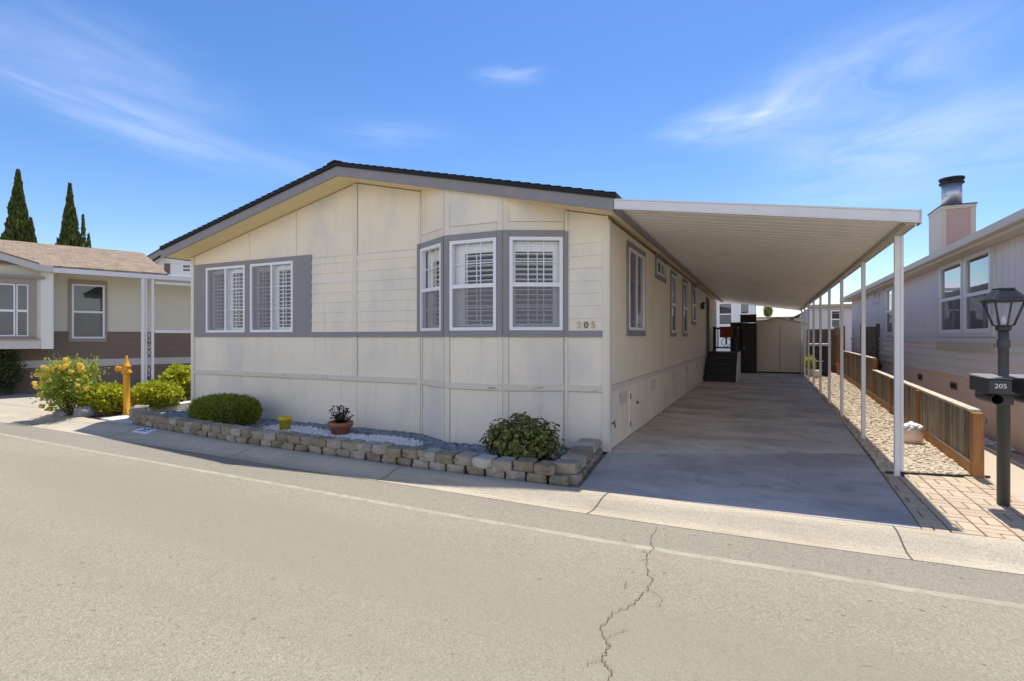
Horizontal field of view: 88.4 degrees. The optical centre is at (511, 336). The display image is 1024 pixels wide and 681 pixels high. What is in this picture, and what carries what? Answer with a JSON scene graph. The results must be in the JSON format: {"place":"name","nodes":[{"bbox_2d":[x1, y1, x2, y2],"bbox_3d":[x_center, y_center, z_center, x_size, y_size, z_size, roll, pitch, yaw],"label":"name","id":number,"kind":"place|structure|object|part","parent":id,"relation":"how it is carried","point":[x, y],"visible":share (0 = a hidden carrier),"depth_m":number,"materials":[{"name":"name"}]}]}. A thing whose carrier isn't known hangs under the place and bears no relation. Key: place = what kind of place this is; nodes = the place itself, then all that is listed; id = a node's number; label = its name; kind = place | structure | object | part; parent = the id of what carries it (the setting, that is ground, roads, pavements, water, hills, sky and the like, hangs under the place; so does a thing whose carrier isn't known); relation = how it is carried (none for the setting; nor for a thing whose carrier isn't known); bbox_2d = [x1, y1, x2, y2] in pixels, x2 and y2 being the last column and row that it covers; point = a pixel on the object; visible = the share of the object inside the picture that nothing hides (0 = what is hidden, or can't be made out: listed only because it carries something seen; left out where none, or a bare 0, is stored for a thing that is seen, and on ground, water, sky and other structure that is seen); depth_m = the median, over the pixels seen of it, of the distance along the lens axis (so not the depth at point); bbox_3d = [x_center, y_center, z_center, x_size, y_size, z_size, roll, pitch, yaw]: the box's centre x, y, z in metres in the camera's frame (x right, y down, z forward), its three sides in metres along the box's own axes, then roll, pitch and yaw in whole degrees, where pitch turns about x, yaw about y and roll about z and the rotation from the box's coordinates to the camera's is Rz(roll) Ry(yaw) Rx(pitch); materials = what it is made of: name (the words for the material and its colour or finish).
{"place":"outdoors","nodes":[
{"label":"outdoors","id":0,"kind":"place"},
{"bbox_2d":[0,393,76,410],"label":"neighbor driveway","id":1,"kind":"structure","parent":0,"point":[19,399],"depth_m":12.43,"materials":[{"name":"beige concrete"}]},
{"bbox_2d":[89,399,187,418],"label":"planting soil","id":2,"kind":"structure","parent":0,"point":[101,415],"depth_m":10.34,"materials":[{"name":"brown soil"}]},
{"bbox_2d":[29,353,109,416],"bbox_3d":[-8.508,0.911,10.114,1.265,1.218,1.153,0,0,-26],"label":"rose bush","id":3,"kind":"object","parent":2,"relation":"on","point":[67,379],"visible":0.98,"depth_m":9.96,"materials":[{"name":"green plant"}]},
{"bbox_2d":[73,405,95,417],"bbox_3d":[-8.139,1.440,10.020,0.423,0.275,0.329,0,0,25],"label":"rock","id":4,"kind":"object","parent":2,"relation":"on","point":[86,411],"visible":0.84,"depth_m":9.92,"materials":[{"name":"grey stone"}]},
{"bbox_2d":[72,380,131,414],"bbox_3d":[-8.076,1.186,10.412,1.111,0.667,0.980,0,0,25],"label":"boxwood shrub","id":5,"kind":"object","parent":2,"relation":"on","point":[106,397],"visible":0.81,"depth_m":10.18,"materials":[{"name":"green plant"}]},
{"bbox_2d":[130,378,185,411],"bbox_3d":[-7.244,1.173,10.736,1.077,0.717,1.075,0,0,25],"label":"boxwood shrub","id":6,"kind":"object","parent":2,"relation":"on","point":[157,394],"visible":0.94,"depth_m":10.49,"materials":[{"name":"green plant"}]},
{"bbox_2d":[157,363,190,401],"bbox_3d":[-7.471,1.050,11.978,1.096,0.936,1.080,0,0,-23],"label":"boxwood shrub","id":7,"kind":"object","parent":2,"relation":"on","point":[179,374],"visible":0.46,"depth_m":11.71,"materials":[{"name":"green plant"}]},
{"bbox_2d":[147,249,190,275],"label":"distant house","id":8,"kind":"structure","parent":0,"point":[174,267],"depth_m":25.99,"materials":[{"name":"white paint"}]},
{"bbox_2d":[182,264,190,272],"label":"window","id":9,"kind":"structure","parent":8,"relation":"in","point":[183,268],"depth_m":25.96,"materials":[{"name":"white plastic"}]},
{"bbox_2d":[0,435,1023,680],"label":"road","id":10,"kind":"structure","parent":0,"point":[118,569],"depth_m":3.14,"materials":[{"name":"grey asphalt"}]},
{"bbox_2d":[0,433,1023,608],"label":"road seam line","id":11,"kind":"object","parent":10,"relation":"on","point":[926,592],"visible":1,"depth_m":4.04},
{"bbox_2d":[587,527,662,680],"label":"road crack","id":12,"kind":"object","parent":10,"relation":"on","point":[627,607],"visible":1,"depth_m":3.00,"materials":[{"name":"grey asphalt"}]},
{"bbox_2d":[0,422,1023,604],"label":"road shoulder","id":13,"kind":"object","parent":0,"point":[984,584],"visible":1,"depth_m":4.39},
{"bbox_2d":[0,0,1023,316],"label":"sky","id":14,"kind":"structure","parent":0,"point":[164,119],"materials":[{"name":"blue"}]},
{"bbox_2d":[23,374,1023,487],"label":"yard","id":15,"kind":"structure","parent":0,"point":[592,468],"depth_m":6.55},
{"bbox_2d":[0,333,28,394],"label":"flowering shrub","id":16,"kind":"object","parent":15,"relation":"on","point":[11,358],"visible":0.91,"depth_m":13.69,"materials":[{"name":"green plant"}]},
{"bbox_2d":[0,169,37,242],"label":"cypress tree","id":17,"kind":"object","parent":15,"relation":"on","point":[18,224],"visible":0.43,"depth_m":44.64,"materials":[{"name":"green plant"}]},
{"bbox_2d":[55,182,91,247],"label":"cypress tree","id":18,"kind":"object","parent":15,"relation":"on","point":[70,234],"visible":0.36,"depth_m":44.74,"materials":[{"name":"green plant"}]},
{"bbox_2d":[0,240,190,393],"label":"neighbor house","id":19,"kind":"structure","parent":15,"relation":"on","point":[113,308],"depth_m":15.30,"materials":[{"name":"grey paint"}]},
{"bbox_2d":[0,283,14,335],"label":"window","id":20,"kind":"structure","parent":19,"relation":"in","point":[1,310],"depth_m":13.32,"materials":[{"name":"white plastic"}]},
{"bbox_2d":[0,274,44,339],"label":"window","id":21,"kind":"structure","parent":19,"relation":"in","point":[29,281],"depth_m":13.50,"materials":[{"name":"white plastic"}]},
{"bbox_2d":[68,280,106,341],"bbox_3d":[-12.180,-0.738,15.136,0.868,1.755,0.080,0,0,-44],"label":"window","id":22,"kind":"structure","parent":19,"relation":"in","point":[71,283],"depth_m":15.04,"materials":[{"name":"white plastic"}]},
{"bbox_2d":[100,415,132,423],"bbox_3d":[-7.046,1.519,9.702,0.982,0.050,0.547,0,0,32],"label":"concrete pad","id":23,"kind":"object","parent":15,"relation":"on","point":[124,419],"visible":0.47,"depth_m":9.55,"materials":[{"name":"white concrete"}]},
{"bbox_2d":[115,356,131,414],"bbox_3d":[-7.485,0.930,10.163,0.287,1.140,0.172,0,0,7],"label":"standpipe hydrant","id":24,"kind":"object","parent":23,"relation":"on","point":[125,369],"visible":0.98,"depth_m":10.11,"materials":[{"name":"gold metal"}]},
{"bbox_2d":[149,401,190,412],"bbox_3d":[-6.877,1.460,11.589,0.376,0.120,3.020,0,0,18],"label":"concrete strip","id":25,"kind":"object","parent":15,"relation":"on","point":[183,405],"visible":0.25,"depth_m":10.86,"materials":[{"name":"grey concrete"}]},
{"bbox_2d":[128,404,602,486],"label":"garden wall","id":26,"kind":"structure","parent":15,"relation":"on","point":[576,462],"depth_m":6.38,"materials":[{"name":"grey stone"}]},
{"bbox_2d":[159,160,720,451],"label":"manufactured house","id":27,"kind":"structure","parent":15,"relation":"on","point":[447,307],"depth_m":8.37,"materials":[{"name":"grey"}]},
{"bbox_2d":[206,265,244,332],"bbox_3d":[-5.453,-0.717,10.134,1.107,1.259,0.158,0,0,25],"label":"window","id":28,"kind":"structure","parent":27,"relation":"in","point":[228,274],"depth_m":10.15,"materials":[{"name":"white plastic"}]},
{"bbox_2d":[250,261,292,331],"bbox_3d":[-4.329,-0.717,9.600,1.091,1.261,0.158,0,0,25],"label":"window","id":29,"kind":"structure","parent":27,"relation":"in","point":[274,271],"depth_m":9.62,"materials":[{"name":"white plastic"}]},
{"bbox_2d":[420,243,440,330],"bbox_3d":[-1.157,-0.722,7.886,0.158,1.263,0.682,0,0,-35],"label":"window","id":30,"kind":"structure","parent":27,"relation":"in","point":[433,257],"depth_m":8.02,"materials":[{"name":"white plastic"}]},
{"bbox_2d":[449,237,496,330],"bbox_3d":[-0.517,-0.722,7.363,0.740,1.263,0.158,0,0,25],"label":"window","id":31,"kind":"structure","parent":27,"relation":"in","point":[458,286],"depth_m":7.41,"materials":[{"name":"white plastic"}]},
{"bbox_2d":[509,237,562,329],"bbox_3d":[0.323,-0.722,7.181,0.723,1.263,0.158,0,0,-1],"label":"window","id":32,"kind":"structure","parent":27,"relation":"in","point":[516,244],"depth_m":7.20,"materials":[{"name":"white plastic"}]},
{"bbox_2d":[626,240,645,335],"bbox_3d":[1.969,-0.726,8.399,0.080,1.419,1.340,0,0,25],"label":"window","id":33,"kind":"structure","parent":27,"relation":"in","point":[632,249],"depth_m":8.38,"materials":[{"name":"white plastic"}]},
{"bbox_2d":[655,253,666,282],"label":"window","id":34,"kind":"structure","parent":27,"relation":"in","point":[660,264],"depth_m":10.38,"materials":[{"name":"white plastic"}]},
{"bbox_2d":[670,269,676,336],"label":"window","id":35,"kind":"structure","parent":27,"relation":"in","point":[673,333],"depth_m":12.12,"materials":[{"name":"white plastic"}]},
{"bbox_2d":[682,278,687,336],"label":"window","id":36,"kind":"structure","parent":27,"relation":"in","point":[684,282],"depth_m":13.76,"materials":[{"name":"white plastic"}]},
{"bbox_2d":[691,283,695,324],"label":"window","id":37,"kind":"structure","parent":27,"relation":"in","point":[693,288],"depth_m":15.41,"materials":[{"name":"white plastic"}]},
{"bbox_2d":[706,297,708,355],"bbox_3d":[7.091,-0.375,19.190,0.100,2.110,0.950,0,0,25],"label":"door","id":38,"kind":"structure","parent":27,"relation":"in","point":[707,299],"depth_m":19.55,"materials":[{"name":"brown wood"}]},
{"bbox_2d":[614,198,921,476],"bbox_3d":[6.730,-0.065,14.327,3.106,3.229,19.063,0,0,25],"label":"carport","id":39,"kind":"object","parent":15,"relation":"on","point":[797,257],"visible":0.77,"depth_m":7.40,"materials":[{"name":"white metal"}]},
{"bbox_2d":[763,307,773,316],"bbox_3d":[16.616,-0.363,34.172,0.665,3.732,0.674,0,0,-8],"label":"bushy tree","id":40,"kind":"object","parent":15,"relation":"on","point":[767,311],"visible":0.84,"depth_m":34.06,"materials":[{"name":"green plant"}]},
{"bbox_2d":[756,316,799,321],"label":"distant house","id":41,"kind":"structure","parent":15,"relation":"on","point":[760,318],"depth_m":32.98,"materials":[{"name":"beige"}]},
{"bbox_2d":[789,312,802,321],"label":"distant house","id":42,"kind":"structure","parent":15,"relation":"on","point":[796,319],"depth_m":31.54,"materials":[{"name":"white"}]},
{"bbox_2d":[843,350,876,398],"bbox_3d":[10.735,1.025,16.537,0.104,1.050,8.813,0,0,28],"label":"stepped fence","id":43,"kind":"object","parent":15,"relation":"on","point":[852,368],"visible":0.69,"depth_m":15.43,"materials":[{"name":"brown wood"}]},
{"bbox_2d":[803,373,969,477],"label":"tan gravel","id":44,"kind":"structure","parent":15,"relation":"on","point":[924,456],"depth_m":7.94,"materials":[{"name":"beige gravel"}]},
{"bbox_2d":[802,354,816,376],"bbox_3d":[11.281,1.078,19.999,0.509,0.864,0.464,0,0,25],"label":"shrub","id":45,"kind":"object","parent":44,"relation":"on","point":[811,365],"visible":0.57,"depth_m":19.92,"materials":[{"name":"green plant"}]},
{"bbox_2d":[812,370,818,377],"bbox_3d":[11.162,1.360,19.274,0.300,0.300,0.300,0,0,25],"label":"white pot","id":46,"kind":"object","parent":44,"relation":"on","point":[816,373],"visible":0.5,"depth_m":19.17,"materials":[{"name":"white ceramic"}]},
{"bbox_2d":[807,343,827,375],"bbox_3d":[11.934,0.875,20.512,0.730,1.250,0.660,0,0,25],"label":"utility bin","id":47,"kind":"object","parent":44,"relation":"on","point":[824,359],"visible":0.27,"depth_m":20.20,"materials":[{"name":"grey plastic"}]},
{"bbox_2d":[904,421,924,443],"bbox_3d":[5.633,1.348,7.419,0.276,0.325,0.273,0,0,25],"label":"round pot","id":48,"kind":"object","parent":44,"relation":"on","point":[913,433],"visible":0.91,"depth_m":7.32,"materials":[{"name":"beige stone"}]},
{"bbox_2d":[872,370,983,477],"bbox_3d":[6.801,1.165,9.114,0.135,0.770,7.969,0,0,28],"label":"fence","id":49,"kind":"object","parent":44,"relation":"on","point":[953,429],"visible":0.77,"depth_m":6.73,"materials":[{"name":"brown wood"}]},
{"bbox_2d":[843,175,1023,454],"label":"neighbor house","id":50,"kind":"structure","parent":15,"relation":"on","point":[958,273],"depth_m":9.96,"materials":[{"name":"white"}]},
{"bbox_2d":[885,285,893,336],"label":"window","id":51,"kind":"structure","parent":50,"relation":"in","point":[887,290],"depth_m":14.16,"materials":[{"name":"white plastic"}]},
{"bbox_2d":[939,258,960,333],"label":"window","id":52,"kind":"structure","parent":50,"relation":"in","point":[942,299],"depth_m":9.84,"materials":[{"name":"white plastic"}]},
{"bbox_2d":[937,245,994,336],"bbox_3d":[7.550,-0.710,8.800,0.084,1.420,2.680,0,0,25],"label":"window","id":53,"kind":"structure","parent":50,"relation":"in","point":[966,294],"depth_m":8.61,"materials":[{"name":"white plastic"}]},
{"bbox_2d":[885,471,990,480],"bbox_3d":[4.633,1.538,5.747,1.006,0.100,0.029,0,0,12],"label":"edging board","id":54,"kind":"object","parent":15,"relation":"on","point":[934,474],"visible":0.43,"depth_m":5.74,"materials":[{"name":"brown wood"}]},
{"bbox_2d":[672,293,755,350],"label":"distant house","id":55,"kind":"structure","parent":0,"point":[727,313],"depth_m":27.97,"materials":[{"name":"white"}]},
{"bbox_2d":[718,302,732,324],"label":"window","id":56,"kind":"structure","parent":55,"relation":"in","point":[719,314],"depth_m":27.84,"materials":[{"name":"white plastic"}]},
{"bbox_2d":[610,372,864,452],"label":"driveway","id":57,"kind":"structure","parent":0,"point":[757,412],"depth_m":9.12,"materials":[{"name":"grey concrete"}]},
{"bbox_2d":[704,326,740,381],"bbox_3d":[7.613,0.550,18.983,1.040,1.900,3.175,0,0,25],"label":"porch","id":58,"kind":"object","parent":57,"relation":"on","point":[722,366],"visible":1,"depth_m":18.28,"materials":[{"name":"brown wood"}]},
{"bbox_2d":[720,327,732,337],"bbox_3d":[8.274,-0.190,20.327,0.480,0.420,0.160,0,0,25],"label":"rust cloth","id":59,"kind":"object","parent":58,"relation":"hanging from","point":[726,332],"visible":1,"depth_m":20.25,"materials":[{"name":"red fabric"}]},
{"bbox_2d":[730,322,756,372],"bbox_3d":[9.825,0.430,22.355,1.018,2.100,0.983,0,0,25],"label":"storage cabinet","id":60,"kind":"object","parent":57,"relation":"on","point":[748,340],"visible":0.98,"depth_m":21.89,"materials":[{"name":"black plastic"}]},
{"bbox_2d":[740,314,756,322],"bbox_3d":[10.050,-0.785,22.406,0.660,0.330,0.540,0,0,25],"label":"black crate","id":61,"kind":"object","parent":60,"relation":"on","point":[747,318],"visible":0.91,"depth_m":22.19,"materials":[{"name":"black plastic"}]},
{"bbox_3d":[9.813,0.460,21.861,0.460,1.960,0.080,0,0,25],"label":"door","id":62,"kind":"part","parent":60,"relation":"part of","materials":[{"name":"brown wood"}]},
{"bbox_2d":[755,317,807,373],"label":"garden shed","id":63,"kind":"structure","parent":57,"relation":"on","point":[778,344],"depth_m":21.69,"materials":[{"name":"brown"}]},
{"bbox_2d":[758,326,803,371],"bbox_3d":[11.072,0.475,21.668,1.700,1.850,0.047,0,0,25],"label":"door","id":64,"kind":"structure","parent":63,"relation":"in","point":[779,347],"depth_m":21.68,"materials":[{"name":"brown"}]},
{"bbox_2d":[579,452,920,528],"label":"driveway front","id":65,"kind":"structure","parent":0,"point":[855,487],"depth_m":5.42,"materials":[{"name":"grey concrete"}]},
{"bbox_2d":[802,304,851,351],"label":"distant house","id":66,"kind":"structure","parent":0,"point":[847,316],"depth_m":26.62,"materials":[{"name":"grey"}]},
{"bbox_2d":[831,310,839,327],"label":"window","id":67,"kind":"structure","parent":66,"relation":"in","point":[831,310],"depth_m":26.57,"materials":[{"name":"white glass"}]},
{"bbox_2d":[882,473,1023,540],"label":"brick paving","id":68,"kind":"structure","parent":0,"point":[971,500],"depth_m":4.65,"materials":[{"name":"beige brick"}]},
{"bbox_2d":[975,287,1023,506],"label":"lamp post","id":69,"kind":"object","parent":68,"relation":"on","point":[995,296],"visible":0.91,"depth_m":4.67,"materials":[{"name":"metal"}]},
{"bbox_2d":[969,373,1012,393],"bbox_3d":[4.298,0.417,4.739,0.173,0.150,0.476,0,0,25],"label":"mailbox","id":70,"kind":"object","parent":69,"relation":"attached to","point":[990,383],"visible":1,"depth_m":4.58,"materials":[{"name":"metal"}]},
{"bbox_2d":[975,393,1004,404],"bbox_3d":[4.306,0.541,4.756,0.092,0.096,0.390,0,0,25],"label":"newspaper tube","id":71,"kind":"object","parent":70,"relation":"attached to","point":[989,398],"visible":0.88,"depth_m":4.67,"materials":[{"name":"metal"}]},
{"bbox_2d":[989,380,1011,393],"bbox_3d":[4.198,0.427,4.530,0.148,0.114,0.011,0,0,25],"label":"door","id":72,"kind":"structure","parent":70,"relation":"in","point":[995,386],"depth_m":4.53,"materials":[{"name":"metal"}]},
{"bbox_2d":[1009,374,1023,393],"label":"mailbox","id":73,"kind":"object","parent":69,"relation":"attached to","point":[1017,383],"visible":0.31,"depth_m":4.62,"materials":[{"name":"metal"}]},
{"bbox_2d":[1014,395,1023,403],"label":"newspaper tube","id":74,"kind":"object","parent":73,"relation":"attached to","point":[1019,399],"visible":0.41,"depth_m":4.65,"materials":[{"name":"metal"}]},
{"bbox_2d":[984,435,1015,451],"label":"white gravel","id":75,"kind":"structure","parent":0,"point":[988,441],"depth_m":7.40,"materials":[{"name":"white gravel"}]},
{"bbox_2d":[860,324,879,370],"bbox_3d":[10.359,0.560,15.235,0.480,1.880,0.105,0,0,25],"label":"tall fence","id":76,"kind":"object","parent":75,"relation":"on","point":[872,341],"visible":0.35,"depth_m":15.19,"materials":[{"name":"brown wood"}]},
{"bbox_2d":[984,445,1023,501],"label":"neighbor walk","id":77,"kind":"structure","parent":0,"point":[1017,475],"depth_m":6.01,"materials":[{"name":"beige concrete"}]},
{"label":"ground","id":78,"kind":"structure","parent":0,"visible":0},
{"bbox_2d":[0,404,1023,574],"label":"kerb","id":79,"kind":"structure","parent":78,"relation":"on","point":[977,552],"depth_m":4.80,"materials":[{"name":"grey concrete"}]},
{"bbox_2d":[52,409,70,416],"bbox_3d":[-8.642,1.474,10.113,0.487,0.181,0.269,0,0,25],"label":"rock","id":80,"kind":"object","parent":79,"relation":"on","point":[58,412],"visible":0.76,"depth_m":10.00,"materials":[{"name":"grey stone"}]},
{"label":"slate bed","id":81,"kind":"structure","parent":0,"visible":0},
{"bbox_2d":[185,392,265,425],"bbox_3d":[-4.883,1.240,8.979,1.440,0.585,1.015,0,0,25],"label":"clipped shrub","id":82,"kind":"object","parent":81,"relation":"on","point":[204,407],"visible":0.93,"depth_m":8.72,"materials":[{"name":"green plant"}]},
{"bbox_2d":[260,424,422,445],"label":"white pebbles","id":83,"kind":"object","parent":81,"relation":"on","point":[400,440],"visible":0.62,"depth_m":7.81,"materials":[{"name":"white gravel"}]},
{"bbox_2d":[278,416,291,429],"bbox_3d":[-3.609,1.377,8.383,0.208,0.225,0.208,0,0,25],"label":"yellow pot","id":84,"kind":"object","parent":83,"relation":"on","point":[284,422],"visible":0.91,"depth_m":8.31,"materials":[{"name":"yellow ceramic"}]},
{"bbox_2d":[327,420,353,435],"bbox_3d":[-2.608,1.387,8.018,0.380,0.205,0.380,0,0,25],"label":"terracotta pot","id":85,"kind":"object","parent":83,"relation":"on","point":[339,428],"visible":0.86,"depth_m":7.89,"materials":[{"name":"ceramic"}]},
{"bbox_2d":[328,405,353,422],"bbox_3d":[-2.578,1.177,8.014,0.373,0.294,0.400,0,0,-7],"label":"maroon plant","id":86,"kind":"object","parent":85,"relation":"in","point":[340,417],"visible":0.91,"depth_m":8.00,"materials":[{"name":"black plant"}]},
{"bbox_2d":[160,410,601,460],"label":"slate chips","id":87,"kind":"object","parent":81,"relation":"on","point":[429,441],"visible":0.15,"depth_m":7.98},
{"bbox_2d":[479,412,567,461],"bbox_3d":[0.136,1.209,6.310,1.087,0.596,0.906,0,0,25],"label":"jade shrub","id":88,"kind":"object","parent":87,"relation":"on","point":[539,442],"visible":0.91,"depth_m":6.11,"materials":[{"name":"green plant"}]},
{"label":"patio","id":89,"kind":"structure","parent":0,"visible":0},
{"bbox_2d":[806,327,839,371],"bbox_3d":[13.369,0.540,22.883,1.479,1.920,0.105,0,0,42],"label":"tall fence","id":90,"kind":"object","parent":89,"relation":"on","point":[824,335],"visible":0.26,"depth_m":22.75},
{"bbox_2d":[834,326,844,374],"bbox_3d":[13.032,0.540,20.987,0.105,1.920,3.201,0,0,27],"label":"tall fence","id":91,"kind":"object","parent":89,"relation":"on","point":[836,350],"visible":0.67,"depth_m":21.58,"materials":[{"name":"brown wood"}]}
]}

